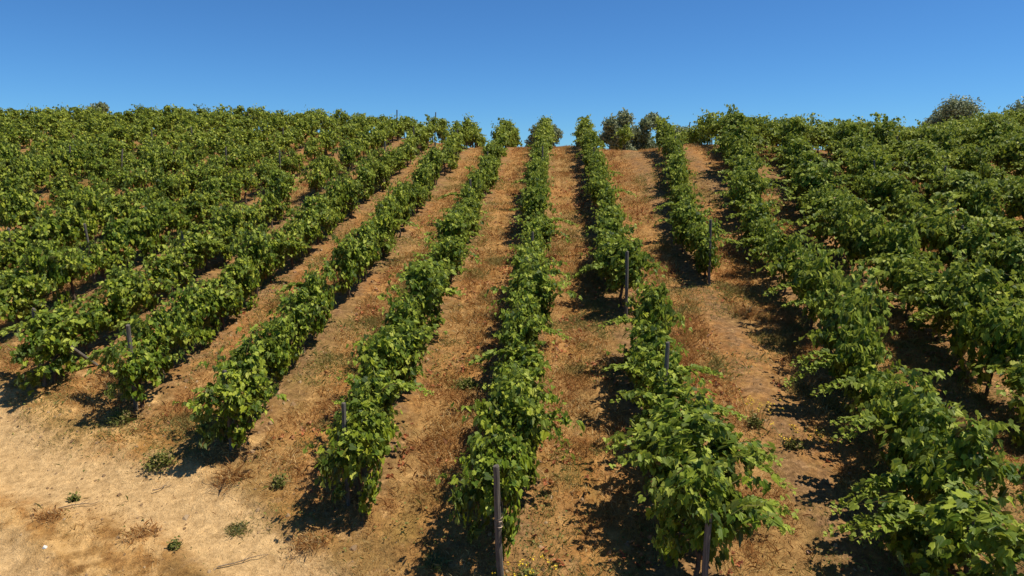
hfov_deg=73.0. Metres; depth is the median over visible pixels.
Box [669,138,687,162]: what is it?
grapevine
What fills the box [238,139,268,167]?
grapevine
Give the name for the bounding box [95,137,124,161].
grapevine
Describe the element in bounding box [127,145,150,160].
grapevine
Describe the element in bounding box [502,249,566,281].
grapevine
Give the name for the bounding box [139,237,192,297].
grapevine
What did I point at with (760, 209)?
grapevine
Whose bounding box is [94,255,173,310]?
grapevine
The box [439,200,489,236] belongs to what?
grapevine
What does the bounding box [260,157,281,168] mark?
grapevine
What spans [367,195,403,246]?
grapevine
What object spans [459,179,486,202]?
grapevine
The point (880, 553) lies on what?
green weeds
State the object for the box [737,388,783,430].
flowering weed
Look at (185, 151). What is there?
grapevine
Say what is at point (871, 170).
grapevine
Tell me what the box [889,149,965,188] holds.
grapevine
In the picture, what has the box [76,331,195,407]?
grapevine
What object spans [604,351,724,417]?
grapevine
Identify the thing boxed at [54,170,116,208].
grapevine
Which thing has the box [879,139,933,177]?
grapevine
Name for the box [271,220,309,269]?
grapevine
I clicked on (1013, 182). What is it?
grapevine
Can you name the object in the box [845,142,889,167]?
grapevine
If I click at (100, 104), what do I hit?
olive tree
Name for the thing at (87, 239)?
wooden post
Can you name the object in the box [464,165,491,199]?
grapevine
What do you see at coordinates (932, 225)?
grapevine
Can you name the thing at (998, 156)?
grapevine
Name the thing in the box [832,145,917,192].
grapevine
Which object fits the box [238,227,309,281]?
grapevine
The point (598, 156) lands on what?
grapevine
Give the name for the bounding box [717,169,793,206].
grapevine
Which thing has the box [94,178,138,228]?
grapevine
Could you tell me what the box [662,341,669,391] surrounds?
wooden post
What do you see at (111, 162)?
grapevine
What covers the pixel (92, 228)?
grapevine
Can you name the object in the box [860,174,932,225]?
grapevine
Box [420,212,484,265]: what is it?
grapevine
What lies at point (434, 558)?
grass tuft
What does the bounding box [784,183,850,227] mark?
grapevine
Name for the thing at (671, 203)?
grapevine
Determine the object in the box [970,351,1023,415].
grapevine
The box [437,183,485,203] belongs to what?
grapevine
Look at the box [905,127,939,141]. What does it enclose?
grapevine
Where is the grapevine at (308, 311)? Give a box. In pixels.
[266,286,332,352]
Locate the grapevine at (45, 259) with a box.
[17,238,72,320]
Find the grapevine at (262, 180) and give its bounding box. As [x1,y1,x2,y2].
[249,158,269,192]
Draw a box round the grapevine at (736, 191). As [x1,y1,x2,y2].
[715,160,773,220]
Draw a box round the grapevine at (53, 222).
[11,207,79,252]
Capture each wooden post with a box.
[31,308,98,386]
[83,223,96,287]
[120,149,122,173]
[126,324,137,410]
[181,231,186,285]
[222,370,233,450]
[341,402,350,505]
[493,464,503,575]
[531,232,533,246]
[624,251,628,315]
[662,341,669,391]
[701,513,712,575]
[707,219,711,285]
[963,507,975,573]
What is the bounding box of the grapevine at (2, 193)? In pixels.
[0,188,35,216]
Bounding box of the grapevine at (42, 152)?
[29,144,50,159]
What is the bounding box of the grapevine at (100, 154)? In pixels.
[86,143,114,161]
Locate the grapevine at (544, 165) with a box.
[524,153,553,174]
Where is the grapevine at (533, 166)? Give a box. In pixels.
[519,161,553,186]
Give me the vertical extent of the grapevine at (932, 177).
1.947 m
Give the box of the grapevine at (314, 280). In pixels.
[272,257,350,321]
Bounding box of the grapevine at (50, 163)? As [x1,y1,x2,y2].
[18,147,62,192]
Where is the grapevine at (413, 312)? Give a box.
[370,284,438,329]
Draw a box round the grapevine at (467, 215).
[440,204,481,255]
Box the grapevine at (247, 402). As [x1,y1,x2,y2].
[172,359,286,449]
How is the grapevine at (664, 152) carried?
on the ground at (22, 549)
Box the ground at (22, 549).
[0,131,1023,575]
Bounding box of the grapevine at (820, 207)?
[786,189,884,252]
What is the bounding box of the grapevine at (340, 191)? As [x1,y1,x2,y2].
[319,171,357,223]
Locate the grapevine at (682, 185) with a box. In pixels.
[664,181,696,198]
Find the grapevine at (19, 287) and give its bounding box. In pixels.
[0,265,57,332]
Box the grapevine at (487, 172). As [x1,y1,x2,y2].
[472,163,503,195]
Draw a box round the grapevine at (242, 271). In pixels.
[219,257,262,317]
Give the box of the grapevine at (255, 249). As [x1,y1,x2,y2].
[225,220,276,298]
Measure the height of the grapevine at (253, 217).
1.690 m
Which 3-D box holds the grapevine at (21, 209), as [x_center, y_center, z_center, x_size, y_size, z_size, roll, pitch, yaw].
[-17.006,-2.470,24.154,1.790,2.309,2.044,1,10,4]
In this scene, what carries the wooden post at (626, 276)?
on the ground at (22, 549)
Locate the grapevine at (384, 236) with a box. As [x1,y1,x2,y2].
[356,220,398,268]
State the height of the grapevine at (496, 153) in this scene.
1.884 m
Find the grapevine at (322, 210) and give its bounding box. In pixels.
[285,192,338,244]
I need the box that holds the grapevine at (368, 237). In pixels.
[336,221,381,281]
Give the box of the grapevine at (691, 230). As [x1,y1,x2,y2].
[672,209,731,261]
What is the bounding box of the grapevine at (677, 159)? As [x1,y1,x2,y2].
[653,142,687,187]
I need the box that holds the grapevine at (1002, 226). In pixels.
[962,213,1023,243]
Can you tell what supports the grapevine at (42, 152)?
on the ground at (22, 549)
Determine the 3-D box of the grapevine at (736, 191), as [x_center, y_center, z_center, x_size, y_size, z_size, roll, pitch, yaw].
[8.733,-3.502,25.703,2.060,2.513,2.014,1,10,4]
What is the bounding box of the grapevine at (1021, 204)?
[1002,191,1023,215]
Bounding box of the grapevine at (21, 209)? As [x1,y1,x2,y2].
[0,184,60,233]
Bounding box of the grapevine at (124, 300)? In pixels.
[78,261,152,331]
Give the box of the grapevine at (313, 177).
[295,160,327,192]
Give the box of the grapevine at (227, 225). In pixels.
[203,198,255,260]
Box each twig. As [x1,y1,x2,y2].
[59,498,96,507]
[217,553,266,567]
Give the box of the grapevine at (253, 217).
[215,201,265,244]
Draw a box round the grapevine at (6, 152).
[0,138,22,172]
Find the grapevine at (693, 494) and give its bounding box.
[619,439,798,575]
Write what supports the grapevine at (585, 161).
on the ground at (22, 549)
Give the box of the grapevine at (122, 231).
[97,194,155,268]
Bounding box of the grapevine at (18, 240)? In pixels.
[1,229,63,276]
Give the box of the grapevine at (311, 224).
[279,204,325,255]
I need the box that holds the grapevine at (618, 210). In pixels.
[595,205,630,226]
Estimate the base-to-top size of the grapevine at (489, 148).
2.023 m
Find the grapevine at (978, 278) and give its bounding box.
[900,245,1023,359]
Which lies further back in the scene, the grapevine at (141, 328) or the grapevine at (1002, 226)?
the grapevine at (1002, 226)
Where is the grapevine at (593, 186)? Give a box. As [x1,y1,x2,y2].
[580,174,615,205]
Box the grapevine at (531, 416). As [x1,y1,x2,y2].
[449,370,585,492]
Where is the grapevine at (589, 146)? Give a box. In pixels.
[575,141,605,158]
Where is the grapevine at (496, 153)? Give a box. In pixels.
[483,140,507,161]
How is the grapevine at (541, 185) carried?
on the ground at (22, 549)
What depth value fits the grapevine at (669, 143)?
33.71 m
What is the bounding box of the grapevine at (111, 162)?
[102,157,129,181]
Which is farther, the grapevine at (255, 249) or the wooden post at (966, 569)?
the grapevine at (255, 249)
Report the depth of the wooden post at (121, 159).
33.56 m
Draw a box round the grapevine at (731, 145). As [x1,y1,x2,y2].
[713,133,765,155]
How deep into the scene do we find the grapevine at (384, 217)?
22.82 m
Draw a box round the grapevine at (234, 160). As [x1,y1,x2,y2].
[214,147,247,172]
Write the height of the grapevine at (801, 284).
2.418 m
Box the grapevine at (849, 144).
[831,127,889,166]
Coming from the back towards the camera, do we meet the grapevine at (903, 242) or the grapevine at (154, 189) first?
the grapevine at (154, 189)
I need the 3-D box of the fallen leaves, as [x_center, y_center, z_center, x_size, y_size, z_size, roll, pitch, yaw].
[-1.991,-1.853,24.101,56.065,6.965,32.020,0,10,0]
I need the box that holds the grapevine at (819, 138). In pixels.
[809,125,832,153]
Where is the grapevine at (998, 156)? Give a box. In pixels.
[990,137,1020,177]
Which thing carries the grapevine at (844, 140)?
on the ground at (22, 549)
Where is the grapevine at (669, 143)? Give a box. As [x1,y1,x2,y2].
[657,134,688,159]
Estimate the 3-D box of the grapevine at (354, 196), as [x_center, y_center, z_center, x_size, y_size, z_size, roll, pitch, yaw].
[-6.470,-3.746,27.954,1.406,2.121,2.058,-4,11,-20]
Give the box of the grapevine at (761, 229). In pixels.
[730,213,792,264]
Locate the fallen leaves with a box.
[7,148,1023,575]
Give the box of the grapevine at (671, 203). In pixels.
[653,195,697,218]
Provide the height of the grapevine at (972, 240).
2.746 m
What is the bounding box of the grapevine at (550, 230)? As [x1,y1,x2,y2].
[509,213,578,250]
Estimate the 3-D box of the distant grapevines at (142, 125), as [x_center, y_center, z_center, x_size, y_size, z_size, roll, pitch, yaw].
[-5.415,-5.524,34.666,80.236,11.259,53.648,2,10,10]
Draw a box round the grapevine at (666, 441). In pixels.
[600,375,796,519]
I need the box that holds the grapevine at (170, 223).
[146,196,194,245]
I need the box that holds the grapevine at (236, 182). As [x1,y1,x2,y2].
[219,168,245,205]
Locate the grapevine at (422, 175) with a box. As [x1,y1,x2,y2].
[406,152,435,202]
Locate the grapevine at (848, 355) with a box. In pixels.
[784,314,917,414]
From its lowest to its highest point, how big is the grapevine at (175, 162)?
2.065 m
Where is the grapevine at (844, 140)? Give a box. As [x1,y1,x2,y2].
[822,129,881,172]
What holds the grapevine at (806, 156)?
on the ground at (22, 549)
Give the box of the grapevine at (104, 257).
[68,236,135,281]
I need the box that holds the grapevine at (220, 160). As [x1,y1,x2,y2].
[206,154,231,177]
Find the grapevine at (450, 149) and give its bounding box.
[437,145,455,175]
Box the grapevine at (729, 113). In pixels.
[714,104,747,133]
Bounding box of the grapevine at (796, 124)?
[769,116,812,154]
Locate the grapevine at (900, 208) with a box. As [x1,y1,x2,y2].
[878,186,939,226]
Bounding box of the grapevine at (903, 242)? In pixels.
[852,211,939,300]
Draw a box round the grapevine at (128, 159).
[111,149,143,168]
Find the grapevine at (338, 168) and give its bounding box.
[321,154,350,181]
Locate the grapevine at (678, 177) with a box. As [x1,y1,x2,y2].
[662,163,697,199]
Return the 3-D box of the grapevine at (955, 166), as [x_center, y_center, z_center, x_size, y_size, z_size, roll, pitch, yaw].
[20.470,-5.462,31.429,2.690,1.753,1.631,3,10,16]
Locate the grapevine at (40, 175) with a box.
[7,155,54,192]
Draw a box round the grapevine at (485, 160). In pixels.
[474,148,499,184]
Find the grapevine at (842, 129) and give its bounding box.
[821,122,868,165]
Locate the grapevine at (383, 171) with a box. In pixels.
[372,152,392,191]
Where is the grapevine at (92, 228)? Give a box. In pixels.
[48,205,101,250]
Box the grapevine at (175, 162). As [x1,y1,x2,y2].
[158,147,190,177]
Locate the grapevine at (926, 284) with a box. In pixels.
[874,262,959,340]
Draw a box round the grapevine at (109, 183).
[83,178,115,194]
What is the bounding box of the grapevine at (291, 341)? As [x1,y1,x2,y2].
[238,315,305,379]
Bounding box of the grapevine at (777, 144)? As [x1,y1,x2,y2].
[766,114,786,153]
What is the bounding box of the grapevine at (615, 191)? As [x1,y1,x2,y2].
[590,180,638,208]
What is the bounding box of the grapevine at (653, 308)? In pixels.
[598,278,692,351]
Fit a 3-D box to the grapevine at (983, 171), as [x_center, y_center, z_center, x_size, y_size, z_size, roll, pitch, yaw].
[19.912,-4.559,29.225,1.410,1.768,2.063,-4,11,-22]
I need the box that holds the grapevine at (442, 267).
[390,251,470,296]
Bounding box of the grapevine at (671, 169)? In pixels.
[662,164,697,186]
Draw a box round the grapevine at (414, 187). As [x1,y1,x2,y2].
[400,176,437,211]
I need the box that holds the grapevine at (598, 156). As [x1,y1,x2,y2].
[584,153,608,170]
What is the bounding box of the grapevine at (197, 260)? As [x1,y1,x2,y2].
[153,229,227,281]
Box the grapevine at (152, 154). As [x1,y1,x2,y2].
[130,140,170,184]
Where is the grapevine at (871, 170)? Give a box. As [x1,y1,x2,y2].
[841,161,923,199]
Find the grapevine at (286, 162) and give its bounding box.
[267,148,300,176]
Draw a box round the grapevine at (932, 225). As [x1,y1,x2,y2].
[895,191,976,268]
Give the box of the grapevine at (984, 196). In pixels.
[947,178,1009,229]
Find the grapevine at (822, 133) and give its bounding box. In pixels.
[805,127,864,146]
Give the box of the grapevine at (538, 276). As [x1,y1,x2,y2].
[484,249,582,329]
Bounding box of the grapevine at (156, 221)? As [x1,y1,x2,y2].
[122,193,171,254]
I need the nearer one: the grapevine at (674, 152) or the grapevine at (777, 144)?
the grapevine at (674, 152)
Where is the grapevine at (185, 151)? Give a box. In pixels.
[168,142,199,176]
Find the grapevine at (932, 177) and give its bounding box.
[916,164,964,204]
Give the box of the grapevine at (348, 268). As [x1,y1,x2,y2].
[324,232,371,297]
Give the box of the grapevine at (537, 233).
[512,215,546,261]
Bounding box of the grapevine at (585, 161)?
[580,146,602,173]
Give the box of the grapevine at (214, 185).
[195,175,232,216]
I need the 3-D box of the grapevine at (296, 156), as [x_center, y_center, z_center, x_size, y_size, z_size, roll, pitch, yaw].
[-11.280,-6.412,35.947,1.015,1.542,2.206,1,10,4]
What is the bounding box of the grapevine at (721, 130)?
[717,129,771,147]
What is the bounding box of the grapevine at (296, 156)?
[288,149,307,176]
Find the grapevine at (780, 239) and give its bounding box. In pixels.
[750,229,815,295]
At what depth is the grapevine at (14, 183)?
27.03 m
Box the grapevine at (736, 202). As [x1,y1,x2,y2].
[722,196,784,225]
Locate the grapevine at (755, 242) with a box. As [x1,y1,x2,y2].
[733,229,817,278]
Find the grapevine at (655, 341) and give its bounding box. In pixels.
[604,319,698,399]
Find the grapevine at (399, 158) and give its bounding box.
[386,145,405,175]
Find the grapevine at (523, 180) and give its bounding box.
[511,165,546,184]
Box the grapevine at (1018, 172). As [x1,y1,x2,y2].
[1005,150,1023,177]
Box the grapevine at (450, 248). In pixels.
[418,234,484,281]
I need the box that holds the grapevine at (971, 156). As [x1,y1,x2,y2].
[954,139,1006,171]
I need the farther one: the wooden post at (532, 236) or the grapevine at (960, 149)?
the grapevine at (960, 149)
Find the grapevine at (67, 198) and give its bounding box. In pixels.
[46,189,88,217]
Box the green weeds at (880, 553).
[0,155,1023,575]
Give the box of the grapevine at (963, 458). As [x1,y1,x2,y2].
[830,386,1023,534]
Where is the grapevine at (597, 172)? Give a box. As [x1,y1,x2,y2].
[586,166,615,199]
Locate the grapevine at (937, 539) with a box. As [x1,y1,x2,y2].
[823,468,1023,575]
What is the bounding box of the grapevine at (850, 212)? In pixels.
[813,186,877,268]
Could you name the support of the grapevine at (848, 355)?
on the ground at (22, 549)
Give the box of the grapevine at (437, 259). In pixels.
[404,238,469,281]
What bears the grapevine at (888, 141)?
on the ground at (22, 549)
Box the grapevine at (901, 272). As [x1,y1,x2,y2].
[864,247,944,319]
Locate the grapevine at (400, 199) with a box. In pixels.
[382,183,418,237]
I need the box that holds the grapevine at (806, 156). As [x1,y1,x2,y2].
[776,150,828,185]
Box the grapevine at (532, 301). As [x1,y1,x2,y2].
[486,271,545,347]
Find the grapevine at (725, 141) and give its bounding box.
[706,123,770,165]
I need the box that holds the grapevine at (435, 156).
[412,142,449,185]
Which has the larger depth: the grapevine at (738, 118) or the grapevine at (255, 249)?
the grapevine at (738, 118)
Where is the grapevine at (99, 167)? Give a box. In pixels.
[83,157,112,187]
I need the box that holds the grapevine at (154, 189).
[130,184,173,213]
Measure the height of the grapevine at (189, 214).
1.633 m
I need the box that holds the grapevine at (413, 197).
[407,191,425,209]
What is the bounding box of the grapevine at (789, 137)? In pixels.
[764,129,810,163]
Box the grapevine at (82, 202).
[69,185,112,243]
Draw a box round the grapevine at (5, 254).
[0,226,24,282]
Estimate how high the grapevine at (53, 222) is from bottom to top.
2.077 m
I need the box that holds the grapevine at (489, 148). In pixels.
[478,142,498,160]
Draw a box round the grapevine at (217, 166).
[198,157,225,182]
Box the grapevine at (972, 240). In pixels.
[919,200,995,270]
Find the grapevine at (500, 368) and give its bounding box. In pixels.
[467,354,542,416]
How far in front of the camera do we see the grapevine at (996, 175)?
28.10 m
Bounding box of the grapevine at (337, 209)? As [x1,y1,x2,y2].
[319,188,348,234]
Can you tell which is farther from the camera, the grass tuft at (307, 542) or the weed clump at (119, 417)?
the weed clump at (119, 417)
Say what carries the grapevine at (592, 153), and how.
on the ground at (22, 549)
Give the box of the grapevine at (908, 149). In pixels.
[890,141,943,182]
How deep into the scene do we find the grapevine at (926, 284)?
16.73 m
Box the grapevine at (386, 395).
[329,362,434,462]
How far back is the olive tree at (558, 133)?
77.73 m
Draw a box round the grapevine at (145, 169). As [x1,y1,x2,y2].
[121,158,153,190]
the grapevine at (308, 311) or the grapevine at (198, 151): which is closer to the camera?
the grapevine at (308, 311)
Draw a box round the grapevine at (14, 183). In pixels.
[0,157,38,210]
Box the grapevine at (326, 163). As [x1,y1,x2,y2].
[307,154,336,191]
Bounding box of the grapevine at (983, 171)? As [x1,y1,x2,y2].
[966,159,1009,184]
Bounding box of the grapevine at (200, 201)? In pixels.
[177,190,228,224]
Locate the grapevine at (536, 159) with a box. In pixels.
[520,157,547,176]
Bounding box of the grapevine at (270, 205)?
[258,188,290,227]
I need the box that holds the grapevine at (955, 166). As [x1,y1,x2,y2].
[943,148,995,173]
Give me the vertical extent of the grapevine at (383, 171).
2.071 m
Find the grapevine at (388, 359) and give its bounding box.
[346,325,433,392]
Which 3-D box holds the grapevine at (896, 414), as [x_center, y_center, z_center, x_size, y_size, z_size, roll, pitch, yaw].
[6.414,2.394,11.353,2.178,2.296,1.960,5,11,28]
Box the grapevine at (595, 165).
[583,158,622,185]
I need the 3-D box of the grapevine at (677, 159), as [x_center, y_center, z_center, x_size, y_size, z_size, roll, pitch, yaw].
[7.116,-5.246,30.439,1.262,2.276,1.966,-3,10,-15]
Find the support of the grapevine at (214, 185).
on the ground at (22, 549)
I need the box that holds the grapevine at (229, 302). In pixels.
[189,270,245,330]
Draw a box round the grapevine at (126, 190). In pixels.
[111,173,166,209]
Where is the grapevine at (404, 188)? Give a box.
[386,175,411,226]
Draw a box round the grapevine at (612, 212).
[586,205,631,245]
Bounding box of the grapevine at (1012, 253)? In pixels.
[977,235,1023,306]
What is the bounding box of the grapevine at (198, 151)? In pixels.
[187,147,206,166]
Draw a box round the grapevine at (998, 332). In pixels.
[935,281,1023,395]
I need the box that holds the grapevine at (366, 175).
[350,149,378,202]
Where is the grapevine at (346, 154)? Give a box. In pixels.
[330,139,363,172]
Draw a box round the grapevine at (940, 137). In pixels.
[922,121,966,153]
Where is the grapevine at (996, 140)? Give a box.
[964,133,1022,168]
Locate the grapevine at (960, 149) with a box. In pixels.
[942,143,981,168]
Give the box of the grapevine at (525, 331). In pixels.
[489,299,571,360]
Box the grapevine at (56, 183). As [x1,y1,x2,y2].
[35,169,87,203]
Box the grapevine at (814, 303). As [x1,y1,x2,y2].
[781,260,869,352]
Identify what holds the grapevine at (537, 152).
on the ground at (22, 549)
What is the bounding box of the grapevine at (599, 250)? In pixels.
[579,228,630,291]
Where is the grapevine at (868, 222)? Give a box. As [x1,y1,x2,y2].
[823,204,888,284]
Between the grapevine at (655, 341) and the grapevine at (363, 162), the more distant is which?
the grapevine at (363, 162)
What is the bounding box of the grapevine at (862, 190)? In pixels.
[841,171,898,213]
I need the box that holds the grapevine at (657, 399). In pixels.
[605,372,747,444]
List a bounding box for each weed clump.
[61,491,87,502]
[104,405,138,425]
[138,443,178,476]
[166,535,184,551]
[261,468,291,488]
[447,372,483,391]
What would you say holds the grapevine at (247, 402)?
on the ground at (22, 549)
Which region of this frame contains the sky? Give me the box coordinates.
[0,0,1023,149]
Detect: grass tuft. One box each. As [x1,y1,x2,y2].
[26,502,78,527]
[113,517,161,549]
[199,456,258,492]
[220,517,256,537]
[285,526,343,558]
[408,546,456,573]
[602,354,629,372]
[718,301,767,318]
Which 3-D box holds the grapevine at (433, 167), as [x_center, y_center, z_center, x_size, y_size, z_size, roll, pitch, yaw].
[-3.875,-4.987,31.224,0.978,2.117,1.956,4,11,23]
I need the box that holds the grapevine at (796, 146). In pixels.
[767,136,818,179]
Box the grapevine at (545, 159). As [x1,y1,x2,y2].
[540,156,549,169]
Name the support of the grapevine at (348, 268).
on the ground at (22, 549)
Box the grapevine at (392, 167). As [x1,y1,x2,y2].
[388,156,395,180]
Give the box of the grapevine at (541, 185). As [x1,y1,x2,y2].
[514,175,553,213]
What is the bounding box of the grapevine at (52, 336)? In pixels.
[0,306,87,394]
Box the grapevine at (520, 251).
[508,225,554,272]
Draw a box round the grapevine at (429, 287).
[387,261,466,332]
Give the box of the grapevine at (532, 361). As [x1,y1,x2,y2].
[466,340,556,402]
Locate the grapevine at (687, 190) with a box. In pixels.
[665,185,704,210]
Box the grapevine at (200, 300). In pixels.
[150,270,235,349]
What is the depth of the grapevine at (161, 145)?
36.56 m
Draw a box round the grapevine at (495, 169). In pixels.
[484,153,505,182]
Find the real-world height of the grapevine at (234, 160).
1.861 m
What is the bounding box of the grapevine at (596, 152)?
[587,150,612,180]
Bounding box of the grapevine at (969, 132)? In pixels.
[951,125,994,151]
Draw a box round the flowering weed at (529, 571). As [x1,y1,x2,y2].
[492,555,557,575]
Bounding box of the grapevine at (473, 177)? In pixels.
[460,173,491,200]
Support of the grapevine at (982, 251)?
on the ground at (22, 549)
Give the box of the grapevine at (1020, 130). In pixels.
[1010,128,1023,134]
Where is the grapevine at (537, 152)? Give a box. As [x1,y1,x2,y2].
[531,147,551,159]
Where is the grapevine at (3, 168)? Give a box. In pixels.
[0,156,10,174]
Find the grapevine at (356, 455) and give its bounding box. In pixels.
[302,382,406,515]
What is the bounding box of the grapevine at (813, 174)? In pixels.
[772,159,860,209]
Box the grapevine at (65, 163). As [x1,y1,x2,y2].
[47,145,81,177]
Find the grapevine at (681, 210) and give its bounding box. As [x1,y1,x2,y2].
[654,192,717,251]
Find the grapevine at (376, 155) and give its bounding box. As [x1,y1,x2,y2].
[369,145,396,177]
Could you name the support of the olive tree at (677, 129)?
on the ground at (22, 549)
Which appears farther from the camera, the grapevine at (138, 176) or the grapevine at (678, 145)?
the grapevine at (678, 145)
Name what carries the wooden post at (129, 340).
on the ground at (22, 549)
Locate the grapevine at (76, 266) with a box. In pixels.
[50,236,100,299]
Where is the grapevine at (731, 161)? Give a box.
[724,137,767,179]
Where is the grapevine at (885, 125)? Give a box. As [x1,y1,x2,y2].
[863,112,905,149]
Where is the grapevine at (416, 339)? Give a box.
[352,313,447,382]
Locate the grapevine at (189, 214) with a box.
[154,198,205,233]
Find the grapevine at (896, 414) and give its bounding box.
[830,368,981,465]
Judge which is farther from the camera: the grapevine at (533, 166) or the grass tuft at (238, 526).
the grapevine at (533, 166)
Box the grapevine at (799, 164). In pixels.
[787,163,841,196]
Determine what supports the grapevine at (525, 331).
on the ground at (22, 549)
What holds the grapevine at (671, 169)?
on the ground at (22, 549)
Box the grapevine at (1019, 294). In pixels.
[998,281,1023,328]
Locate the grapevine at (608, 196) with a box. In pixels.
[596,180,621,209]
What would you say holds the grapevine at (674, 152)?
on the ground at (22, 549)
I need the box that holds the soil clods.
[0,221,1023,575]
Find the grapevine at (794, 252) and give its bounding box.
[763,240,832,309]
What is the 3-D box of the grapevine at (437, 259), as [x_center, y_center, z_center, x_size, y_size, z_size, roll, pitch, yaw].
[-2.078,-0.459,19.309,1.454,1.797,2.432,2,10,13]
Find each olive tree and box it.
[86,101,109,112]
[524,122,563,147]
[598,107,636,150]
[629,112,662,149]
[673,125,694,144]
[921,94,985,125]
[1001,96,1023,115]
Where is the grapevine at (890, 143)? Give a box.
[882,137,916,169]
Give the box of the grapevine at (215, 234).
[161,218,232,270]
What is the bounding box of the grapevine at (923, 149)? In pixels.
[885,135,961,190]
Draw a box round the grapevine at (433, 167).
[413,154,439,195]
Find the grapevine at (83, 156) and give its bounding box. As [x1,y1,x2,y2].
[61,137,97,180]
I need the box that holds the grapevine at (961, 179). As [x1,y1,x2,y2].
[933,169,1013,224]
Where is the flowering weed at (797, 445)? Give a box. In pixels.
[770,421,831,450]
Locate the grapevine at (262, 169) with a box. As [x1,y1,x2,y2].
[254,160,283,187]
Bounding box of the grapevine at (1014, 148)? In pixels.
[994,132,1023,169]
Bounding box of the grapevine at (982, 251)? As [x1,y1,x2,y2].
[942,233,1010,278]
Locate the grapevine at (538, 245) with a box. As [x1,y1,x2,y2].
[509,234,551,260]
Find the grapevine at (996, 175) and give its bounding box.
[984,163,1020,197]
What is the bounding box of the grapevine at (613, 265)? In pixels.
[566,234,667,310]
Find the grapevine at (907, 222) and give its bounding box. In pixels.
[892,208,952,255]
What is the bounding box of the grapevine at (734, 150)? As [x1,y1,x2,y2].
[723,133,758,162]
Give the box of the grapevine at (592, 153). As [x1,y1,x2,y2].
[582,147,607,163]
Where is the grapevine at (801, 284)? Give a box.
[751,244,865,331]
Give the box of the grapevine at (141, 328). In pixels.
[108,297,205,376]
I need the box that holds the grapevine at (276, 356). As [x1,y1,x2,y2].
[197,317,299,414]
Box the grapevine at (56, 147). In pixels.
[47,136,76,158]
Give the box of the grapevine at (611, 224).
[586,218,645,244]
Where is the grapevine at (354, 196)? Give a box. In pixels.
[336,169,369,217]
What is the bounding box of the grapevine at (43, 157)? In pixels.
[16,152,49,163]
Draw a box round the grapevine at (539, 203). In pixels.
[509,187,561,224]
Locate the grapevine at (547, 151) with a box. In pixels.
[528,143,556,160]
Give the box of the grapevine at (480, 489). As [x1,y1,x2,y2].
[435,403,545,558]
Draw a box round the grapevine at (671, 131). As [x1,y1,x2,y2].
[658,124,683,141]
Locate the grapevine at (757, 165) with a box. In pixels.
[730,152,773,171]
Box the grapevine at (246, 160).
[229,147,257,172]
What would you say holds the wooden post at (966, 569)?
on the ground at (22, 549)
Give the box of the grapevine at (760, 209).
[726,192,782,243]
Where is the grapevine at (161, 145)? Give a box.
[137,136,172,152]
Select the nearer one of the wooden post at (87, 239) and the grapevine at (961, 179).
the wooden post at (87, 239)
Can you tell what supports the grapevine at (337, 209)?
on the ground at (22, 549)
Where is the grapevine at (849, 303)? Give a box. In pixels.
[815,265,893,383]
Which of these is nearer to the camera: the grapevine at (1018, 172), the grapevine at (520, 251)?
the grapevine at (520, 251)
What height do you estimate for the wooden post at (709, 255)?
2.311 m
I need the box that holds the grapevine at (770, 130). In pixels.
[756,122,813,145]
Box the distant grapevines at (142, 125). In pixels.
[0,103,1023,446]
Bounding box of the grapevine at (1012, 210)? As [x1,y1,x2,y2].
[994,174,1023,227]
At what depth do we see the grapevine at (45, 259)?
18.24 m
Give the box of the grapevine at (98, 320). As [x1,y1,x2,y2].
[51,294,113,354]
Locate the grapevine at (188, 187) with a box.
[167,165,205,202]
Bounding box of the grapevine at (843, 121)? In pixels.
[820,118,852,158]
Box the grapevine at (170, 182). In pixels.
[144,162,190,204]
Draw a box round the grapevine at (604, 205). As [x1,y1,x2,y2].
[592,199,623,227]
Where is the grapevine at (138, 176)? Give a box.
[104,162,151,196]
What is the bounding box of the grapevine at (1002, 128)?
[961,119,1019,165]
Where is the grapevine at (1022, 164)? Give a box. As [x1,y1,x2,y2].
[1012,159,1023,172]
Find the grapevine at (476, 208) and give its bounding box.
[455,197,488,234]
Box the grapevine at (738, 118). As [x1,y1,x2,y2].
[721,111,760,132]
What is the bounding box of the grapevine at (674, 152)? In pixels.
[662,149,691,168]
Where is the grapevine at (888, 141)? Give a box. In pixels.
[880,132,896,151]
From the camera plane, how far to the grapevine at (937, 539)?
8.74 m
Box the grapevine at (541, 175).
[523,172,554,198]
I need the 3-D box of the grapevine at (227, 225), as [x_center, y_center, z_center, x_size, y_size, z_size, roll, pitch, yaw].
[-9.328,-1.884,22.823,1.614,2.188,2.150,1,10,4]
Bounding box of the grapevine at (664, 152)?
[658,133,682,159]
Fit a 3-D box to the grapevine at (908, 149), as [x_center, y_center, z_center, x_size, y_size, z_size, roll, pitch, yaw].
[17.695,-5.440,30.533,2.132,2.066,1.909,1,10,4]
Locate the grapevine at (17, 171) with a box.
[0,165,29,190]
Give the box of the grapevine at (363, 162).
[359,153,382,195]
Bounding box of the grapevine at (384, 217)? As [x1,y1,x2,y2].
[366,201,421,256]
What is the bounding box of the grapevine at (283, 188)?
[260,168,300,219]
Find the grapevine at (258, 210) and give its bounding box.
[237,192,267,235]
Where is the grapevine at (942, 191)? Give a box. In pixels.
[933,172,954,207]
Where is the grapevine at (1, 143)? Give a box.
[0,136,21,156]
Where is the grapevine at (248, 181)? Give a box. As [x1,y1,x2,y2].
[232,163,258,202]
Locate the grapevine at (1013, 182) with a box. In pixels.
[992,175,1023,205]
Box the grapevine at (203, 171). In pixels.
[186,161,218,186]
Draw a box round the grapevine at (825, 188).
[800,177,839,240]
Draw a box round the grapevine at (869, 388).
[810,360,951,449]

